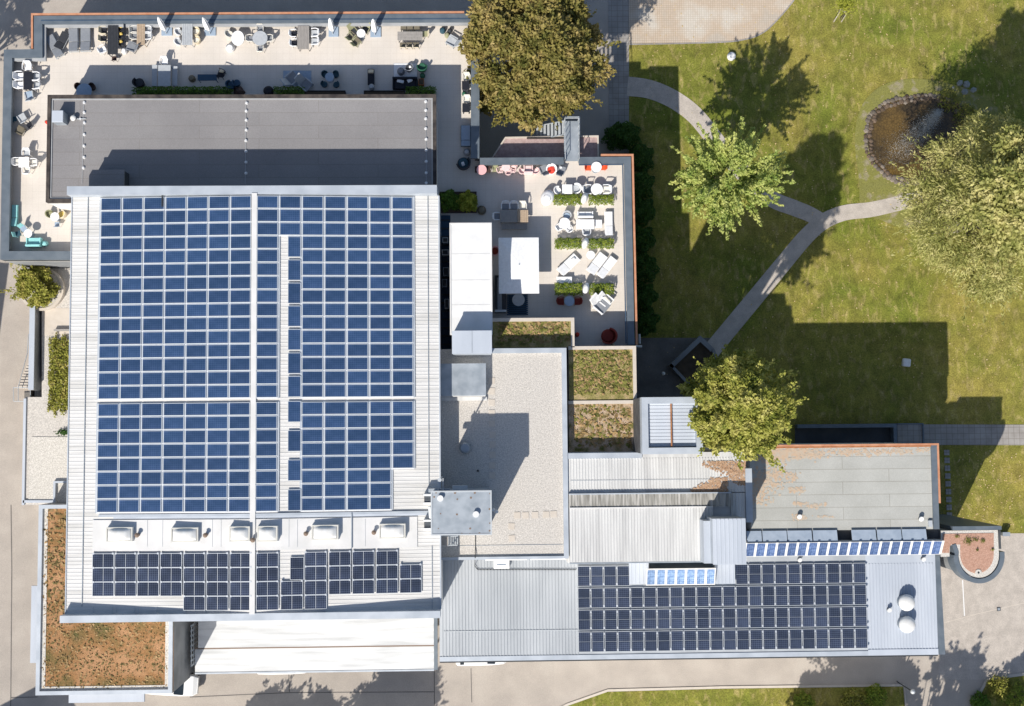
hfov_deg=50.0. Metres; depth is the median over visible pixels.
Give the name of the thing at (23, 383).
outdoor stair
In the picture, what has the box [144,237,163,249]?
solar module
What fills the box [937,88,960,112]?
grass clump
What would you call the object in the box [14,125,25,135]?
chair
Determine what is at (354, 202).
solar module
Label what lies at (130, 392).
solar module
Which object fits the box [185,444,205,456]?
solar module
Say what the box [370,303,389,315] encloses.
solar module
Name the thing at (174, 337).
solar module
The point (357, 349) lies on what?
solar module
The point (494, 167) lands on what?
chair
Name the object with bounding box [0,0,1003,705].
ground
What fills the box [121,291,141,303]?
solar module
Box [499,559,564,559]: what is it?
drain pipe
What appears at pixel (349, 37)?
chair
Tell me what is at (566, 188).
dining table
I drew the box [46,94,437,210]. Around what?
bitumen roof building
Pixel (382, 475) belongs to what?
solar module
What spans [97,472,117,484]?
solar module
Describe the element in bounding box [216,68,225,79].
chair
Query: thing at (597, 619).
black solar module
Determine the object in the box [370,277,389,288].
solar module
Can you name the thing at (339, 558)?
black solar module
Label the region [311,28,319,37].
chair
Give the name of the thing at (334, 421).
solar module
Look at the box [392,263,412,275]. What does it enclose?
solar module
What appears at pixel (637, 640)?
black solar module
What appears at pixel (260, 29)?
chair
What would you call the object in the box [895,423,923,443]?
paved platform
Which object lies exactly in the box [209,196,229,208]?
solar module
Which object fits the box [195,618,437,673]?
white canopy
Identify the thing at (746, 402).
deciduous tree
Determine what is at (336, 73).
chair
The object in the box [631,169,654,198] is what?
shrub
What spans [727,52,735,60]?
round stone
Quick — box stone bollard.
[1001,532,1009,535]
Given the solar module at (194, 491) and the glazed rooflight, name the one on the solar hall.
the solar module at (194, 491)
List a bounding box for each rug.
[283,70,311,85]
[393,63,416,76]
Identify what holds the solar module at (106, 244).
on the solar hall
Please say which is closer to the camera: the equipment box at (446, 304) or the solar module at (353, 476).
the solar module at (353, 476)
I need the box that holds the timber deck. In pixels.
[507,294,527,314]
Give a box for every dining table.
[18,157,31,168]
[24,71,35,91]
[107,25,119,56]
[137,24,146,46]
[158,65,171,85]
[182,24,193,47]
[198,74,218,82]
[298,26,309,51]
[397,32,422,42]
[462,81,468,91]
[462,103,469,113]
[500,210,516,222]
[518,210,527,222]
[562,184,571,194]
[576,219,593,229]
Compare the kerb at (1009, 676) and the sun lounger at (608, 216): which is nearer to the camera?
the sun lounger at (608, 216)
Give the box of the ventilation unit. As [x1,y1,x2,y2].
[52,110,67,124]
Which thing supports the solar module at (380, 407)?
on the solar hall
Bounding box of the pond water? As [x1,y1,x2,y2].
[867,98,967,181]
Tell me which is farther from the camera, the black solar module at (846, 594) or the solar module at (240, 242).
the black solar module at (846, 594)
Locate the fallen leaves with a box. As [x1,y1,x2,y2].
[645,3,1021,527]
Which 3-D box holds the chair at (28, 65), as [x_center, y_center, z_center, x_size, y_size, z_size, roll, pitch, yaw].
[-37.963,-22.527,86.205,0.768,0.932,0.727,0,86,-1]
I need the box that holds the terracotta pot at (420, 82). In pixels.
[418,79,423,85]
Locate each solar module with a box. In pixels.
[92,552,113,567]
[92,567,113,581]
[92,581,113,595]
[97,445,117,456]
[97,458,117,470]
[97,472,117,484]
[97,486,117,498]
[97,500,116,511]
[98,373,118,385]
[98,386,118,398]
[98,404,118,415]
[98,417,118,429]
[98,431,117,443]
[99,305,119,317]
[99,319,119,330]
[99,332,119,344]
[99,346,119,357]
[99,359,118,371]
[100,238,120,250]
[100,251,120,263]
[100,265,120,276]
[100,278,119,290]
[100,292,119,303]
[101,198,120,210]
[101,211,120,223]
[101,224,120,236]
[114,567,136,581]
[114,581,136,595]
[115,552,136,567]
[119,431,139,443]
[119,444,139,456]
[119,458,139,470]
[119,472,139,484]
[119,486,139,498]
[119,499,138,511]
[120,359,140,371]
[120,373,140,384]
[120,386,140,398]
[120,403,140,415]
[120,417,139,429]
[121,278,141,290]
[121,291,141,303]
[121,305,141,317]
[121,318,141,330]
[121,332,140,344]
[121,345,140,357]
[122,197,142,209]
[122,211,142,223]
[122,224,142,236]
[122,238,142,249]
[122,251,141,263]
[122,264,141,276]
[137,552,158,567]
[137,567,158,581]
[137,581,158,595]
[140,499,160,511]
[141,417,161,429]
[141,431,161,442]
[141,444,161,456]
[141,458,161,470]
[141,472,161,484]
[141,485,161,497]
[142,332,162,343]
[142,345,162,357]
[142,359,162,370]
[142,372,162,384]
[142,386,162,398]
[142,403,161,415]
[143,251,163,262]
[143,264,163,276]
[143,278,163,289]
[143,291,163,303]
[143,305,162,316]
[143,318,162,330]
[144,197,164,209]
[144,210,163,222]
[144,224,163,236]
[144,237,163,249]
[160,552,181,567]
[160,567,181,581]
[160,581,181,595]
[162,499,182,511]
[163,403,183,415]
[163,417,183,428]
[163,430,183,442]
[163,444,183,456]
[163,458,183,470]
[163,472,183,483]
[163,485,182,497]
[164,318,184,330]
[164,331,184,343]
[164,345,184,357]
[164,358,184,370]
[164,372,184,384]
[164,386,183,397]
[165,223,185,235]
[165,237,185,249]
[165,250,185,262]
[165,264,185,276]
[165,277,184,289]
[165,291,184,302]
[165,304,184,316]
[166,197,185,209]
[166,210,185,222]
[183,552,204,567]
[183,567,204,581]
[183,581,204,595]
[183,595,204,610]
[184,499,204,511]
[185,403,205,415]
[185,416,205,428]
[185,430,205,442]
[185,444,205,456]
[185,458,205,470]
[185,471,205,483]
[185,485,204,497]
[186,290,206,302]
[186,304,206,316]
[186,317,206,329]
[186,331,206,343]
[186,345,206,356]
[186,358,206,370]
[186,372,205,384]
[186,385,205,397]
[187,196,207,208]
[187,210,207,222]
[187,223,207,235]
[187,237,207,248]
[187,250,206,262]
[187,263,206,275]
[187,277,206,289]
[206,499,226,511]
[206,552,227,566]
[206,566,227,581]
[206,581,227,595]
[206,595,227,610]
[207,385,227,397]
[207,403,227,414]
[207,416,227,428]
[207,430,227,442]
[207,444,227,456]
[207,457,227,469]
[207,471,227,483]
[207,485,226,497]
[208,263,228,275]
[208,277,228,288]
[208,290,228,302]
[208,304,228,315]
[208,317,228,329]
[208,331,228,343]
[208,344,227,356]
[208,358,227,370]
[208,372,227,383]
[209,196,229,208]
[209,209,228,221]
[209,223,228,235]
[209,236,228,248]
[209,250,228,261]
[229,371,249,383]
[229,385,249,397]
[229,402,249,414]
[229,416,249,428]
[229,430,249,442]
[229,444,249,455]
[229,457,249,469]
[229,471,249,483]
[229,485,249,497]
[229,499,248,511]
[230,223,250,234]
[230,236,250,248]
[230,249,250,261]
[230,263,250,275]
[230,276,250,288]
[230,290,250,302]
[230,303,250,315]
[230,317,250,329]
[230,331,249,342]
[230,344,249,356]
[230,358,249,370]
[230,552,250,566]
[230,566,250,581]
[230,581,250,595]
[230,595,250,610]
[231,196,250,207]
[231,209,250,221]
[255,498,276,511]
[256,317,277,328]
[256,330,277,342]
[256,344,276,356]
[256,358,276,369]
[256,371,276,383]
[256,385,276,397]
[256,402,276,414]
[256,416,276,428]
[256,430,276,441]
[256,443,276,455]
[256,457,276,469]
[256,471,276,483]
[256,485,276,497]
[256,551,278,566]
[256,566,278,581]
[256,580,278,595]
[256,595,278,609]
[257,196,277,207]
[257,209,277,221]
[257,222,277,234]
[257,236,277,247]
[257,249,277,261]
[257,263,277,274]
[257,276,277,288]
[257,290,277,301]
[257,303,277,315]
[280,196,300,207]
[280,209,300,221]
[280,223,300,234]
[281,580,302,594]
[281,594,302,609]
[288,236,300,256]
[288,260,300,279]
[288,283,300,303]
[288,306,300,326]
[288,329,300,349]
[288,353,300,373]
[288,376,300,396]
[288,401,300,421]
[288,430,300,450]
[288,460,300,480]
[288,489,300,510]
[290,557,303,579]
[302,196,322,208]
[302,209,322,221]
[302,223,322,234]
[302,236,322,248]
[302,250,322,261]
[302,263,322,275]
[302,276,322,288]
[302,290,322,301]
[302,303,322,315]
[302,317,322,328]
[302,330,322,342]
[302,344,322,356]
[302,357,322,369]
[302,371,322,383]
[302,385,322,396]
[302,402,322,414]
[302,415,322,427]
[302,429,322,441]
[302,443,322,455]
[302,456,322,468]
[302,470,322,482]
[302,484,322,496]
[302,498,322,510]
[304,579,326,594]
[304,594,326,608]
[305,551,326,565]
[305,565,326,580]
[324,470,344,482]
[324,484,344,496]
[324,497,344,509]
[325,196,345,208]
[325,210,345,221]
[325,223,345,234]
[325,236,345,248]
[325,250,345,261]
[325,263,345,275]
[325,276,345,288]
[325,290,345,301]
[325,303,345,315]
[325,317,345,328]
[325,330,345,342]
[325,344,345,355]
[325,357,345,369]
[325,371,345,383]
[325,384,345,396]
[325,402,344,413]
[325,415,344,427]
[325,429,344,441]
[325,443,344,454]
[325,456,344,468]
[329,550,350,565]
[329,565,350,579]
[329,579,350,594]
[347,196,367,208]
[347,210,367,221]
[347,223,367,235]
[347,236,367,248]
[347,250,367,261]
[347,263,367,275]
[347,277,367,288]
[347,290,367,301]
[347,303,367,315]
[347,317,367,328]
[347,330,367,342]
[347,344,367,355]
[347,357,367,369]
[347,371,367,382]
[347,384,367,396]
[347,401,367,413]
[347,415,367,427]
[347,429,367,440]
[347,442,367,454]
[347,456,367,468]
[347,470,367,482]
[347,483,367,495]
[347,497,367,509]
[352,550,373,564]
[352,564,373,579]
[352,578,373,593]
[370,197,389,208]
[370,210,389,221]
[370,223,389,235]
[370,237,389,248]
[370,250,389,261]
[370,263,389,275]
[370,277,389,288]
[370,290,389,301]
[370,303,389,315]
[370,317,389,328]
[370,330,390,342]
[370,344,390,355]
[370,357,390,369]
[370,371,390,382]
[370,384,390,396]
[370,401,390,413]
[370,415,390,427]
[370,428,390,440]
[370,442,390,454]
[370,456,390,468]
[370,469,390,481]
[370,483,390,495]
[370,497,390,509]
[376,550,397,564]
[376,564,397,578]
[376,578,397,593]
[392,197,411,208]
[392,210,412,222]
[392,223,412,235]
[392,237,412,248]
[392,250,412,261]
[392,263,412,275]
[392,277,412,288]
[392,290,412,301]
[392,303,412,315]
[392,317,412,328]
[392,330,412,342]
[392,344,412,355]
[392,357,412,369]
[392,371,412,382]
[392,384,412,396]
[392,401,412,413]
[393,415,412,426]
[393,428,412,440]
[393,442,412,454]
[393,455,412,467]
[400,563,421,578]
[400,577,421,592]
[577,566,590,585]
[578,588,590,607]
[578,610,591,629]
[578,632,591,651]
[591,566,603,585]
[591,588,604,607]
[591,610,604,629]
[591,631,604,651]
[604,566,617,585]
[604,588,617,607]
[604,609,617,629]
[605,631,618,651]
[617,566,629,585]
[617,587,630,607]
[618,609,631,629]
[618,631,631,651]
[631,587,643,607]
[631,609,644,629]
[631,631,644,651]
[644,587,657,607]
[644,609,657,628]
[644,631,657,650]
[647,569,655,584]
[656,569,665,584]
[657,587,670,606]
[657,609,670,628]
[658,631,671,650]
[666,569,674,584]
[670,587,683,606]
[670,608,683,628]
[671,630,684,650]
[676,569,684,584]
[683,587,696,606]
[684,608,697,628]
[684,630,697,650]
[686,569,694,584]
[696,569,704,583]
[696,586,709,606]
[697,608,710,628]
[697,630,710,650]
[706,569,714,583]
[710,586,723,606]
[710,608,723,628]
[710,630,723,649]
[723,586,736,605]
[723,608,736,627]
[724,630,737,649]
[735,564,748,584]
[736,586,749,605]
[736,608,749,627]
[737,629,750,649]
[746,543,754,556]
[748,564,761,583]
[749,586,762,605]
[749,607,763,627]
[750,629,763,649]
[755,543,765,556]
[762,564,775,583]
[762,586,775,605]
[763,607,776,627]
[763,629,776,649]
[766,543,775,555]
[775,564,788,583]
[775,585,788,605]
[776,607,789,627]
[776,629,789,649]
[777,542,785,555]
[787,542,796,555]
[788,564,801,583]
[788,585,801,605]
[789,607,802,626]
[789,629,802,648]
[797,542,806,555]
[801,563,814,583]
[801,585,814,604]
[802,607,815,626]
[802,629,816,648]
[807,542,817,555]
[814,563,827,583]
[814,585,828,604]
[815,607,828,626]
[816,628,829,648]
[818,542,827,555]
[827,542,837,555]
[827,563,840,582]
[828,585,841,604]
[828,606,841,626]
[829,628,842,648]
[837,542,848,555]
[840,563,853,582]
[841,585,854,604]
[841,606,854,626]
[842,628,855,648]
[849,542,858,554]
[853,563,866,582]
[854,584,867,604]
[854,606,867,626]
[855,628,868,647]
[859,541,869,554]
[869,541,879,554]
[880,541,889,554]
[890,541,900,554]
[900,541,910,554]
[909,541,920,554]
[920,541,931,554]
[931,541,941,553]
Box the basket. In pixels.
[477,206,485,214]
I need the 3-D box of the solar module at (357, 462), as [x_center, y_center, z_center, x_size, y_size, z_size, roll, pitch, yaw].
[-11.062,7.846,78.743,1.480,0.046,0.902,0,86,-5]
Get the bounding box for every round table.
[24,229,34,237]
[50,212,60,220]
[76,83,91,94]
[231,31,243,45]
[252,31,267,45]
[325,72,333,82]
[357,29,364,38]
[477,165,486,174]
[502,165,509,171]
[512,294,524,305]
[559,218,569,228]
[564,296,573,305]
[587,251,594,258]
[591,162,601,172]
[591,183,602,194]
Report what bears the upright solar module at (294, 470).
on the solar hall
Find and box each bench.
[54,329,68,330]
[152,65,157,86]
[172,66,177,86]
[475,166,490,172]
[502,223,526,229]
[556,277,571,282]
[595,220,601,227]
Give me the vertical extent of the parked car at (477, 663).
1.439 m
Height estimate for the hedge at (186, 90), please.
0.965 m
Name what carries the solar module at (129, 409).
on the solar hall
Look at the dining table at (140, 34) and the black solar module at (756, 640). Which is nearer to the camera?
the black solar module at (756, 640)
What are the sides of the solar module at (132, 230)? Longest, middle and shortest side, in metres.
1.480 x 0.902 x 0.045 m
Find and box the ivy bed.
[47,332,68,417]
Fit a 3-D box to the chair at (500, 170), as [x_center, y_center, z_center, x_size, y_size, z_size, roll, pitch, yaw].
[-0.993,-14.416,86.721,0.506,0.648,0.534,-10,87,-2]
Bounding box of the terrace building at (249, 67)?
[0,11,637,400]
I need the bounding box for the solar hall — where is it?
[60,185,442,622]
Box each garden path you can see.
[627,77,821,221]
[708,190,922,355]
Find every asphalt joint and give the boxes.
[10,514,11,705]
[190,691,433,697]
[434,670,434,705]
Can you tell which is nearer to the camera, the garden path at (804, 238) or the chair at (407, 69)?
the chair at (407, 69)
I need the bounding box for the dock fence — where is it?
[190,621,197,666]
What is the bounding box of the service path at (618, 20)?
[608,0,628,153]
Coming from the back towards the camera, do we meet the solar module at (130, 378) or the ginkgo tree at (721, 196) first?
the ginkgo tree at (721, 196)
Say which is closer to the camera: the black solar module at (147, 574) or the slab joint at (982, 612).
the black solar module at (147, 574)
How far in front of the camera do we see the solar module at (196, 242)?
79.23 m
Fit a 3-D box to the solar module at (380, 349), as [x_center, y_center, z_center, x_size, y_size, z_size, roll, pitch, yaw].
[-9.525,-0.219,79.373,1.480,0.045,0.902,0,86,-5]
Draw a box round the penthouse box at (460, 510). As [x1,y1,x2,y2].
[428,485,491,535]
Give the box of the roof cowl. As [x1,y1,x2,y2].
[459,442,470,453]
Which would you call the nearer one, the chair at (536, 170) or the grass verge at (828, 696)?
the chair at (536, 170)
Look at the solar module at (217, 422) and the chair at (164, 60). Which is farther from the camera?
the chair at (164, 60)
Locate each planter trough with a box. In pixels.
[305,90,345,93]
[364,90,404,93]
[440,192,476,212]
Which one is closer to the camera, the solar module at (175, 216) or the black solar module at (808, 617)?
the solar module at (175, 216)
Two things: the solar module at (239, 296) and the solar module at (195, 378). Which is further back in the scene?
the solar module at (239, 296)
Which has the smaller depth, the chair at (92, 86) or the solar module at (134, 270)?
the solar module at (134, 270)
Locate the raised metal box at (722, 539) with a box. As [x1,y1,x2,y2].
[700,515,745,564]
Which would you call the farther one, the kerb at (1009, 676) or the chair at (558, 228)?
the kerb at (1009, 676)
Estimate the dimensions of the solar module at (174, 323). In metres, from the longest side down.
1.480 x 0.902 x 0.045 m
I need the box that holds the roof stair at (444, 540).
[441,535,457,545]
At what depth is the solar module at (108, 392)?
78.80 m
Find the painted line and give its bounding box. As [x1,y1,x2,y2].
[962,580,964,615]
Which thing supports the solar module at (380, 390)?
on the solar hall
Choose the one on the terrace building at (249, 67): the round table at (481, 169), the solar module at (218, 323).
the round table at (481, 169)
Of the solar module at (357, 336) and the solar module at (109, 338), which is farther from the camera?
the solar module at (357, 336)
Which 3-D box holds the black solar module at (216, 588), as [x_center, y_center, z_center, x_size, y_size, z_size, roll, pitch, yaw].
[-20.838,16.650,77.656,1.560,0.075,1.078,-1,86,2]
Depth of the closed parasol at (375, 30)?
87.38 m
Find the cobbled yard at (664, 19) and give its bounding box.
[629,0,792,43]
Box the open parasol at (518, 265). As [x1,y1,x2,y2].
[498,237,538,293]
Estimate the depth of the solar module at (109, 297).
79.21 m
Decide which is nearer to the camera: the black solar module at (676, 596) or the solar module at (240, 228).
the solar module at (240, 228)
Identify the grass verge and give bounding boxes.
[569,686,904,705]
[979,676,1023,705]
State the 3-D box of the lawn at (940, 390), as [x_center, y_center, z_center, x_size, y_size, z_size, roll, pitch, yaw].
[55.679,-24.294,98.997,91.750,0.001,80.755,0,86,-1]
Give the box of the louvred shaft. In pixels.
[633,397,702,453]
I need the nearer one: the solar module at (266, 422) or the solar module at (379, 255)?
the solar module at (266, 422)
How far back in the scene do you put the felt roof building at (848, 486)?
85.55 m
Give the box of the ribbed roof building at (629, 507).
[566,447,752,563]
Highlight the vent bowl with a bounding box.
[70,115,85,120]
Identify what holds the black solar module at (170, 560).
on the solar hall
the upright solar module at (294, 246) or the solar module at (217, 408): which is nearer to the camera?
the solar module at (217, 408)
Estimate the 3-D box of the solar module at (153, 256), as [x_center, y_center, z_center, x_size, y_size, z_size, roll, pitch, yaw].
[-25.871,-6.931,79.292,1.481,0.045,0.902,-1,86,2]
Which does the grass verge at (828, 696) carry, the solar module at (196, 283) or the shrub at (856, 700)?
the shrub at (856, 700)
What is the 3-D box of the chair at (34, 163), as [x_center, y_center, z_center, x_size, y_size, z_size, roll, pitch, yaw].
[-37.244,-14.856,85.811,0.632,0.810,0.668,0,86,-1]
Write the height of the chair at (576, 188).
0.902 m
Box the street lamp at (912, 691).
[897,681,914,693]
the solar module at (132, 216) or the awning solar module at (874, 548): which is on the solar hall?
the solar module at (132, 216)
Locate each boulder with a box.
[957,80,962,85]
[961,89,967,94]
[963,81,969,87]
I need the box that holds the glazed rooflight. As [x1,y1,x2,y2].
[746,529,943,555]
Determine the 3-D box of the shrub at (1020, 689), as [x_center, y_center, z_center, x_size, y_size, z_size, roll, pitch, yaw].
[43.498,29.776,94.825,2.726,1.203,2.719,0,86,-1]
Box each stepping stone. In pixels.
[944,458,949,462]
[944,465,949,470]
[945,473,949,478]
[945,481,950,486]
[946,505,951,509]
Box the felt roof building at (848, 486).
[730,443,940,530]
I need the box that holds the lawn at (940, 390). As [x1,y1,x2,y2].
[629,0,1023,532]
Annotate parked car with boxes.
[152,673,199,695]
[257,673,301,674]
[456,662,505,665]
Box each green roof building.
[30,502,193,702]
[492,318,574,348]
[566,346,636,400]
[567,400,633,451]
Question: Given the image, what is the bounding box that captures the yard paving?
[633,338,709,397]
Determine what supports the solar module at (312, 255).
on the solar hall
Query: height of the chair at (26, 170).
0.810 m
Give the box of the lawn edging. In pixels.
[627,0,793,44]
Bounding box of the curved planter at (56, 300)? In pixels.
[21,269,65,310]
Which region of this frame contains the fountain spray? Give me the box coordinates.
[874,107,943,178]
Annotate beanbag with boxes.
[234,86,245,93]
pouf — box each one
[41,241,48,246]
[226,43,234,52]
[263,86,273,93]
[397,67,404,75]
[440,27,445,33]
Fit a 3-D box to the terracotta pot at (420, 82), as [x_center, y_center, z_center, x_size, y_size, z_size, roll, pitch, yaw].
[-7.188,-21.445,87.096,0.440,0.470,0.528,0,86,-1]
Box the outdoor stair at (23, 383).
[13,334,34,401]
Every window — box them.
[50,267,67,268]
[494,560,508,568]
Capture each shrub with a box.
[53,429,67,435]
[439,189,458,212]
[453,195,462,209]
[456,189,477,212]
[601,121,627,150]
[616,120,641,151]
[629,144,653,173]
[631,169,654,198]
[632,196,655,227]
[632,224,655,253]
[633,250,659,283]
[634,280,658,309]
[634,307,660,336]
[793,690,815,705]
[838,687,865,705]
[864,683,887,705]
[970,690,990,705]
[986,674,1012,700]
[1000,681,1023,705]
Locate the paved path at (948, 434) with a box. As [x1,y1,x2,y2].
[924,424,1023,444]
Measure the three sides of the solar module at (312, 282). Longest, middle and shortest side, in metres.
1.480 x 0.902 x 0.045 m
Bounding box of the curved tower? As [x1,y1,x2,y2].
[937,514,1004,582]
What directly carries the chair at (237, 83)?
on the terrace building at (249, 67)
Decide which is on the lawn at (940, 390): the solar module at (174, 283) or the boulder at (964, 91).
the boulder at (964, 91)
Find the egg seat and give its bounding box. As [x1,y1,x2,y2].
[541,190,553,205]
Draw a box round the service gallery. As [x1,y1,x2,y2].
[441,215,450,348]
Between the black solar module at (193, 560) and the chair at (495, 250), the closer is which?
the black solar module at (193, 560)
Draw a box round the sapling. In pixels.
[832,0,861,18]
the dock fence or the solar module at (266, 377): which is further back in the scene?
the dock fence
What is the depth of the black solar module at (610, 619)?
85.23 m
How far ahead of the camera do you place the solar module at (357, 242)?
79.70 m
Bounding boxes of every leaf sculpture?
[581,193,587,203]
[582,238,588,247]
[582,283,588,293]
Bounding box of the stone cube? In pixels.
[902,358,910,366]
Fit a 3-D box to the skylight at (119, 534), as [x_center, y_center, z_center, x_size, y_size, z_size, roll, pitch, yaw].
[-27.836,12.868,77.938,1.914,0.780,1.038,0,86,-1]
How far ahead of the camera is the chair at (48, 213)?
85.61 m
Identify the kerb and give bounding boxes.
[563,684,906,705]
[979,673,1023,696]
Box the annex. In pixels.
[492,135,598,157]
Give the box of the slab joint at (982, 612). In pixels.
[944,603,1022,622]
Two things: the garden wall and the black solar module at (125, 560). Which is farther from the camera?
the garden wall
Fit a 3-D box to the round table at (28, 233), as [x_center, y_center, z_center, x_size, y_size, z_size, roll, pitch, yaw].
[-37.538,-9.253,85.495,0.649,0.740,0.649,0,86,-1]
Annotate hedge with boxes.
[131,85,233,94]
[273,86,304,93]
[405,85,436,94]
[553,193,581,205]
[554,237,581,249]
[554,282,582,295]
[587,237,614,249]
[588,194,613,205]
[589,282,614,295]
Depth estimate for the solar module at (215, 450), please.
78.26 m
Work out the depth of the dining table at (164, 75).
86.14 m
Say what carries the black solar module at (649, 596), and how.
on the wing
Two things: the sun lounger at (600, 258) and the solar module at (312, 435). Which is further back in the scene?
the sun lounger at (600, 258)
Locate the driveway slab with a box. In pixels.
[938,533,1023,679]
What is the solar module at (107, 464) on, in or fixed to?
on the solar hall
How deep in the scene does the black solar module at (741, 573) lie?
85.69 m
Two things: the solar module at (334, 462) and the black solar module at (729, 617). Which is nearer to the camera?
the solar module at (334, 462)
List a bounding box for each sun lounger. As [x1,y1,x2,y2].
[11,205,18,226]
[47,34,64,58]
[54,31,68,50]
[68,28,78,52]
[80,28,91,51]
[368,69,373,84]
[461,125,470,146]
[557,253,579,275]
[586,252,607,274]
[597,255,616,278]
[604,211,612,235]
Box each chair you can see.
[11,157,18,166]
[11,230,21,237]
[12,71,23,81]
[12,79,25,91]
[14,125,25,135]
[16,112,28,123]
[17,223,26,231]
[21,147,32,156]
[21,167,31,174]
[22,60,33,70]
[24,91,34,101]
[30,158,38,167]
[32,71,41,81]
[32,80,41,91]
[45,210,52,217]
[58,210,66,218]
[88,82,95,90]
[97,34,107,43]
[97,44,106,55]
[98,26,107,35]
[126,41,138,53]
[129,25,136,33]
[129,31,136,39]
[132,78,144,86]
[145,25,152,33]
[145,31,152,41]
[160,56,168,64]
[174,27,181,35]
[174,37,181,45]
[193,27,199,35]
[193,35,200,44]
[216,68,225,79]
[224,29,232,38]
[225,80,234,88]
[232,79,240,86]
[245,34,253,43]
[256,23,263,30]
[256,45,264,52]
[267,34,273,43]
[280,70,295,85]
[288,29,297,39]
[289,38,297,48]
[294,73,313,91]
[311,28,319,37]
[311,36,319,46]
[320,80,326,87]
[321,70,327,77]
[333,70,338,77]
[333,81,339,87]
[344,30,355,40]
[347,23,357,35]
[350,37,361,47]
[361,23,370,34]
[400,42,405,49]
[405,63,412,71]
[406,42,411,47]
[413,42,418,48]
[416,63,426,72]
[422,30,428,37]
[445,34,460,47]
[456,157,470,169]
[462,72,470,80]
[463,94,470,103]
[492,165,498,171]
[492,212,499,220]
[492,246,498,255]
[496,166,502,173]
[501,200,509,209]
[509,200,518,209]
[510,166,516,172]
[518,168,523,173]
[518,200,526,209]
[533,167,539,174]
[539,165,548,175]
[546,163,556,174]
[554,186,560,193]
[555,223,562,231]
[556,165,565,176]
[556,297,563,304]
[563,210,571,218]
[564,225,572,232]
[572,183,581,193]
[574,297,582,305]
[582,184,590,194]
[582,228,590,235]
[584,165,590,171]
[590,292,610,314]
[597,291,613,306]
[600,165,607,170]
[601,328,617,343]
[602,184,611,194]
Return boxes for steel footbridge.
[536,116,579,160]
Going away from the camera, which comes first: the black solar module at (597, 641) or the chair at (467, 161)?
the black solar module at (597, 641)
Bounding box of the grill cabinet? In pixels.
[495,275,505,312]
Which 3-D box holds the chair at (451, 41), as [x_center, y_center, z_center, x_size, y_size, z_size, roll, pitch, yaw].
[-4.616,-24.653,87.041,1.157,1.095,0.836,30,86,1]
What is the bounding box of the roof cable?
[474,535,575,569]
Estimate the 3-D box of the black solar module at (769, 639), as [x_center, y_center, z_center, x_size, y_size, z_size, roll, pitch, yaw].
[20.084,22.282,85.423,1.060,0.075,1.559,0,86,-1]
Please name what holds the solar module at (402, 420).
on the solar hall
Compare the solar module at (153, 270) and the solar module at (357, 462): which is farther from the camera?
the solar module at (153, 270)
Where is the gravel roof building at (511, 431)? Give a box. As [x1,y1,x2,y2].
[440,348,568,559]
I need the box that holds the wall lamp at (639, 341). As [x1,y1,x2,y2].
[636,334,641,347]
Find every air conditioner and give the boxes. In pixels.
[423,493,430,503]
[423,519,430,529]
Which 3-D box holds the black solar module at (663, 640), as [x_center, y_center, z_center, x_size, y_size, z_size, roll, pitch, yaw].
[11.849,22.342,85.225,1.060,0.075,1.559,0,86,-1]
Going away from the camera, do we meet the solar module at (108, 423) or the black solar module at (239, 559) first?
the black solar module at (239, 559)
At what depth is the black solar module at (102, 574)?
78.01 m
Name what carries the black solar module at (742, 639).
on the wing
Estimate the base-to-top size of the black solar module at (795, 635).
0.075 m
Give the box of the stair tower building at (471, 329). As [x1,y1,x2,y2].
[450,223,492,355]
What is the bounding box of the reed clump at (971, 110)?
[951,101,978,128]
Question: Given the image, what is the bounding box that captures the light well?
[795,424,896,442]
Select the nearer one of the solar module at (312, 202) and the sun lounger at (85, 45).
the solar module at (312, 202)
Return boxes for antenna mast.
[438,475,443,490]
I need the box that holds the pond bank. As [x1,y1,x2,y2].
[855,79,1005,227]
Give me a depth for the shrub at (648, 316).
94.95 m
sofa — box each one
[25,238,42,247]
[392,77,417,89]
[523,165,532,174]
[577,211,592,218]
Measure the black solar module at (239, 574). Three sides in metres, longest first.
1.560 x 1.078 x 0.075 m
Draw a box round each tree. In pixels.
[0,263,60,308]
[457,0,621,134]
[668,116,795,239]
[676,343,808,472]
[874,105,1023,326]
[943,119,1023,260]
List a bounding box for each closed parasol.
[157,17,171,35]
[202,17,215,35]
[328,18,338,36]
[370,19,380,36]
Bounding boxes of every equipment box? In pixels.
[442,237,447,243]
[442,250,448,255]
[442,279,446,287]
[443,267,448,276]
[444,299,448,309]
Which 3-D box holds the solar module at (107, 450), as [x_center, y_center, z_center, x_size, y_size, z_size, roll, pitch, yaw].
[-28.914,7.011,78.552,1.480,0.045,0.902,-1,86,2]
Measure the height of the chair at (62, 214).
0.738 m
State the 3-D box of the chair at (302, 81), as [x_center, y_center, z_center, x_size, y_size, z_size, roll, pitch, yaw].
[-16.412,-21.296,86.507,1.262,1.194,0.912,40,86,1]
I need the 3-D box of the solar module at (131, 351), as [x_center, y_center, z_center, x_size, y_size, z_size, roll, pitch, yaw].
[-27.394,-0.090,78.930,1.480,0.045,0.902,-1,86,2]
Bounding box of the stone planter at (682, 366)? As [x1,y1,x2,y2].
[668,336,716,384]
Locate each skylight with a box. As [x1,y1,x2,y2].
[106,527,133,541]
[171,527,198,541]
[229,526,250,541]
[257,525,278,541]
[311,524,338,539]
[379,523,405,538]
[897,594,914,610]
[897,616,915,632]
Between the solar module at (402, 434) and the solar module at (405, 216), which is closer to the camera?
the solar module at (402, 434)
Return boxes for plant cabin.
[440,363,486,400]
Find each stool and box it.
[121,48,127,54]
[188,75,195,82]
[369,84,374,89]
[464,149,469,155]
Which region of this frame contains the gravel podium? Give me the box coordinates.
[22,268,69,504]
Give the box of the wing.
[440,554,944,662]
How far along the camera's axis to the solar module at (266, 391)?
78.50 m
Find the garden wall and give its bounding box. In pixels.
[28,306,41,396]

